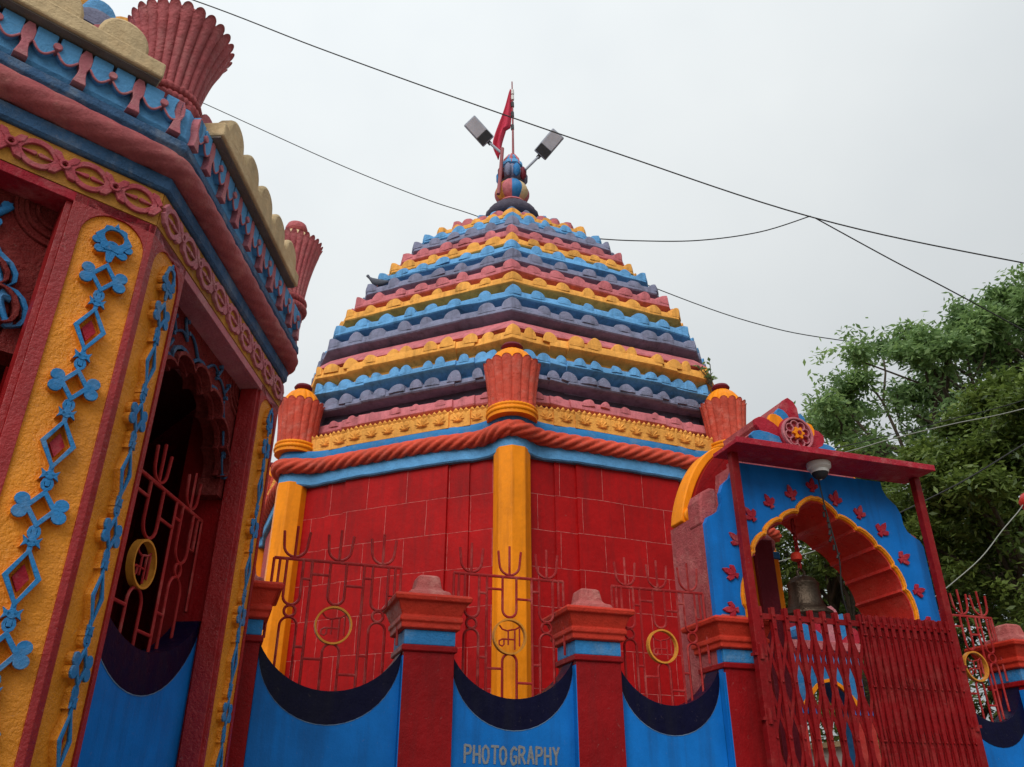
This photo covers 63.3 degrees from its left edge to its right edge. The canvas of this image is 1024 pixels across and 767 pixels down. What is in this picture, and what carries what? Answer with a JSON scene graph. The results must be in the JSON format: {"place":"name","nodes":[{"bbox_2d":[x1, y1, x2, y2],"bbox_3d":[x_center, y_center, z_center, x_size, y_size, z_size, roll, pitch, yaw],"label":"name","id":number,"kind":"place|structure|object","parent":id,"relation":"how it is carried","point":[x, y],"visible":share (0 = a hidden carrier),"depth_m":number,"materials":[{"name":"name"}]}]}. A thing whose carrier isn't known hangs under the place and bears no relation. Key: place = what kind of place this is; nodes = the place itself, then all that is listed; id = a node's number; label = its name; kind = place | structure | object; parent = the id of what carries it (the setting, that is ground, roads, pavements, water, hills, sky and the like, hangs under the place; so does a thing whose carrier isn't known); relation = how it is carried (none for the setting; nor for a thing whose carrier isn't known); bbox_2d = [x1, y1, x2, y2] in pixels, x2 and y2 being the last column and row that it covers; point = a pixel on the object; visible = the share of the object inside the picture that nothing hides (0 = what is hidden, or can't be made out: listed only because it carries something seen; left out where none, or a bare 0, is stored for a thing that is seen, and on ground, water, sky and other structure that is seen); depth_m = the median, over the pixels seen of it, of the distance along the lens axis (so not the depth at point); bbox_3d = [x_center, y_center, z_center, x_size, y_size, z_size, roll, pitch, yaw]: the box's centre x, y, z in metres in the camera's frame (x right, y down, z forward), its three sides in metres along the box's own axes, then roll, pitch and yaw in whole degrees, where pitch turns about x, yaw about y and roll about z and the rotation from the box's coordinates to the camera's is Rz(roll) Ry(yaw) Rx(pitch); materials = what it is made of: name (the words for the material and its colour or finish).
{"place":"outdoors","nodes":[
{"label":"outdoors","id":0,"kind":"place"},
{"bbox_2d":[0,0,322,766],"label":"octagonal pavilion","id":1,"kind":"structure","parent":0,"point":[158,262],"depth_m":4.34,"materials":[{"name":"multicoloured concrete"},{"name":"painted plaster"},{"name":"blue and yellow paint"}]},
{"bbox_2d":[114,444,203,651],"bbox_3d":[-2.103,0.918,4.772,0.045,1.231,1.402,-1,-28,2],"label":"iron grille","id":2,"kind":"object","parent":1,"relation":"attached to","point":[130,565],"visible":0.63,"depth_m":4.93,"materials":[{"name":"red metal"}]},
{"bbox_2d":[203,103,865,343],"bbox_3d":[2.498,-6.391,30.384,35.008,13.626,0.032,0,-28,0],"label":"cable","id":3,"kind":"object","parent":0,"point":[477,216],"visible":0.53,"depth_m":30.45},
{"bbox_2d":[101,0,1023,743],"label":"sky","id":4,"kind":"structure","parent":0,"point":[904,119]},
{"bbox_2d":[193,0,1023,263],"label":"cable","id":5,"kind":"object","parent":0,"point":[616,152],"visible":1,"depth_m":11.83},
{"bbox_2d":[599,217,807,241],"bbox_3d":[4.852,-4.425,23.724,7.506,0.926,0.032,0,-28,0],"label":"cable","id":6,"kind":"object","parent":5,"relation":"hanging from","point":[704,239],"visible":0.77,"depth_m":23.54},
{"bbox_2d":[815,218,1023,330],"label":"cable","id":7,"kind":"object","parent":5,"relation":"hanging from","point":[921,275],"visible":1,"depth_m":10.85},
{"bbox_2d":[779,550,815,561],"bbox_3d":[3.400,2.112,10.175,2.404,0.663,0.016,0,-28,0],"label":"cable","id":8,"kind":"object","parent":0,"point":[801,554],"visible":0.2,"depth_m":10.18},
{"bbox_2d":[846,408,1023,451],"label":"cable","id":9,"kind":"object","parent":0,"point":[935,428],"visible":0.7,"depth_m":13.16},
{"bbox_2d":[900,443,1023,512],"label":"cable","id":10,"kind":"object","parent":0,"point":[968,477],"visible":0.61,"depth_m":10.64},
{"bbox_2d":[1018,493,1023,509],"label":"lantern","id":11,"kind":"object","parent":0,"point":[1021,501],"visible":1,"depth_m":9.45,"materials":[{"name":"paint"}]},
{"bbox_2d":[935,505,1022,596],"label":"cable","id":12,"kind":"object","parent":11,"relation":"attached to","point":[986,550],"visible":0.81,"depth_m":9.17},
{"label":"paving","id":13,"kind":"structure","parent":0,"visible":0},
{"bbox_2d":[227,569,776,766],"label":"boundary wall","id":14,"kind":"structure","parent":13,"relation":"on","point":[422,700],"depth_m":6.29,"materials":[{"name":"blue paint"}]},
{"bbox_2d":[263,526,402,690],"bbox_3d":[-1.343,1.710,6.294,1.001,1.232,0.044,9,-29,-16],"label":"iron grille","id":15,"kind":"object","parent":14,"relation":"attached to","point":[296,557],"visible":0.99,"depth_m":6.31,"materials":[{"name":"red metal"}]},
{"bbox_2d":[452,543,565,698],"bbox_3d":[-0.021,1.915,6.686,0.967,1.232,0.045,9,-29,-16],"label":"iron grille","id":16,"kind":"object","parent":14,"relation":"attached to","point":[471,572],"visible":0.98,"depth_m":6.70,"materials":[{"name":"red metal"}]},
{"bbox_2d":[610,557,710,705],"bbox_3d":[1.269,2.114,7.069,0.903,1.232,0.044,9,-29,-16],"label":"iron grille","id":17,"kind":"object","parent":14,"relation":"attached to","point":[625,585],"visible":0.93,"depth_m":7.08,"materials":[{"name":"red metal"}]},
{"bbox_2d":[256,153,781,705],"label":"octagonal temple","id":18,"kind":"structure","parent":13,"relation":"on","point":[514,371],"depth_m":12.71,"materials":[{"name":"red paint"}]},
{"bbox_2d":[366,274,389,286],"bbox_3d":[-2.567,-1.966,16.085,0.535,0.343,0.136,0,-28,0],"label":"pigeon","id":19,"kind":"object","parent":18,"relation":"on","point":[377,282],"visible":0.87,"depth_m":16.04,"materials":[{"name":"grey"}]},
{"bbox_2d":[464,115,503,194],"bbox_3d":[-0.710,-5.568,20.512,1.020,2.332,0.387,10,-29,-18],"label":"floodlight","id":20,"kind":"object","parent":18,"relation":"attached to","point":[478,130],"visible":1,"depth_m":20.80,"materials":[{"name":"grey metal"}]},
{"bbox_2d":[493,82,513,159],"bbox_3d":[-0.214,-6.873,21.577,0.552,2.720,0.154,0,-28,0],"label":"flag","id":21,"kind":"object","parent":18,"relation":"on","point":[504,125],"visible":0.91,"depth_m":21.48,"materials":[{"name":"fabric"}]},
{"bbox_2d":[524,128,563,170],"bbox_3d":[0.808,-5.759,20.628,0.998,1.008,0.340,-15,-31,26],"label":"floodlight","id":22,"kind":"object","parent":18,"relation":"attached to","point":[550,142],"visible":0.98,"depth_m":20.60,"materials":[{"name":"grey metal"}]},
{"bbox_2d":[692,357,717,386],"bbox_3d":[3.344,-0.162,14.267,0.531,0.472,0.354,10,-29,-18],"label":"weed","id":23,"kind":"object","parent":18,"relation":"on","point":[710,379],"visible":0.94,"depth_m":14.24,"materials":[{"name":"green plant"}]},
{"bbox_2d":[834,400,1023,448],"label":"cable","id":24,"kind":"object","parent":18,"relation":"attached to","point":[928,425],"visible":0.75,"depth_m":13.29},
{"bbox_2d":[752,534,801,766],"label":"pier","id":25,"kind":"structure","parent":13,"relation":"on","point":[767,575],"depth_m":8.40,"materials":[{"name":"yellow paint"}]},
{"bbox_2d":[671,398,940,766],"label":"gateway arch","id":26,"kind":"structure","parent":13,"relation":"on","point":[885,572],"depth_m":8.03,"materials":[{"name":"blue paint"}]},
{"bbox_2d":[786,518,833,623],"bbox_3d":[2.788,1.762,8.051,0.490,1.119,0.490,9,-29,-16],"label":"temple bell","id":27,"kind":"object","parent":26,"relation":"hanging from","point":[804,594],"visible":0.86,"depth_m":7.82,"materials":[{"name":"grey metal"}]},
{"bbox_2d":[810,741,841,766],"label":"outbuilding","id":28,"kind":"structure","parent":13,"relation":"on","point":[837,749],"depth_m":17.16,"materials":[{"name":"beige paint"}]},
{"bbox_2d":[789,606,880,766],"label":"shrine","id":29,"kind":"object","parent":13,"relation":"on","point":[828,685],"visible":0.23,"depth_m":10.91,"materials":[{"name":"blue paint"}]},
{"bbox_2d":[713,436,988,766],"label":"gate canopy","id":30,"kind":"object","parent":13,"relation":"on","point":[736,450],"visible":0.99,"depth_m":7.69,"materials":[{"name":"metal"}]},
{"bbox_2d":[806,459,830,479],"bbox_3d":[2.939,0.842,7.933,0.230,0.168,0.230,9,-29,-16],"label":"dome camera","id":31,"kind":"object","parent":30,"relation":"attached to","point":[817,469],"visible":1,"depth_m":7.87,"materials":[{"name":"white plastic"}]},
{"bbox_2d":[818,480,847,612],"bbox_3d":[3.046,1.561,7.826,0.072,1.265,0.424,-16,-31,28],"label":"light cord","id":32,"kind":"object","parent":31,"relation":"hanging from","point":[830,531],"visible":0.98,"depth_m":7.82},
{"bbox_2d":[758,606,890,766],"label":"folding gate","id":33,"kind":"structure","parent":30,"relation":"attached to","point":[827,719],"depth_m":6.95,"materials":[{"name":"red metal"}]},
{"bbox_2d":[860,614,981,766],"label":"folding gate","id":34,"kind":"structure","parent":30,"relation":"attached to","point":[930,719],"depth_m":7.23,"materials":[{"name":"red metal"}]},
{"bbox_2d":[774,439,994,757],"bbox_3d":[7.965,5.976,18.633,5.901,9.843,5.521,-14,-31,25],"label":"dense tree","id":35,"kind":"object","parent":13,"relation":"on","point":[820,572],"visible":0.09,"depth_m":19.01,"materials":[{"name":"green plant"}]},
{"bbox_2d":[882,359,1023,715],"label":"dense tree","id":36,"kind":"object","parent":13,"relation":"on","point":[989,495],"visible":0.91,"depth_m":15.91,"materials":[{"name":"green plant"}]},
{"bbox_2d":[964,624,1023,766],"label":"boundary wall","id":37,"kind":"structure","parent":13,"relation":"on","point":[1003,741],"depth_m":7.89,"materials":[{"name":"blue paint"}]},
{"bbox_2d":[938,589,1010,721],"bbox_3d":[4.436,2.617,8.002,0.727,1.262,0.044,9,-29,-16],"label":"iron grille","id":38,"kind":"object","parent":37,"relation":"attached to","point":[982,659],"visible":0.76,"depth_m":8.03,"materials":[{"name":"red metal"}]},
{"label":"ground","id":39,"kind":"structure","parent":0,"visible":0},
{"bbox_2d":[787,544,1023,743],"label":"dense tree","id":40,"kind":"object","parent":39,"relation":"on","point":[842,609],"visible":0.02,"depth_m":22.38,"materials":[{"name":"green plant"}]},
{"bbox_2d":[793,292,1023,626],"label":"leafy tree","id":41,"kind":"object","parent":39,"relation":"on","point":[837,412],"visible":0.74,"depth_m":22.10,"materials":[{"name":"green plant"}]},
{"bbox_2d":[941,253,1023,381],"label":"leafy tree","id":42,"kind":"object","parent":39,"relation":"on","point":[1011,293],"visible":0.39,"depth_m":22.97,"materials":[{"name":"green plant"}]}
]}

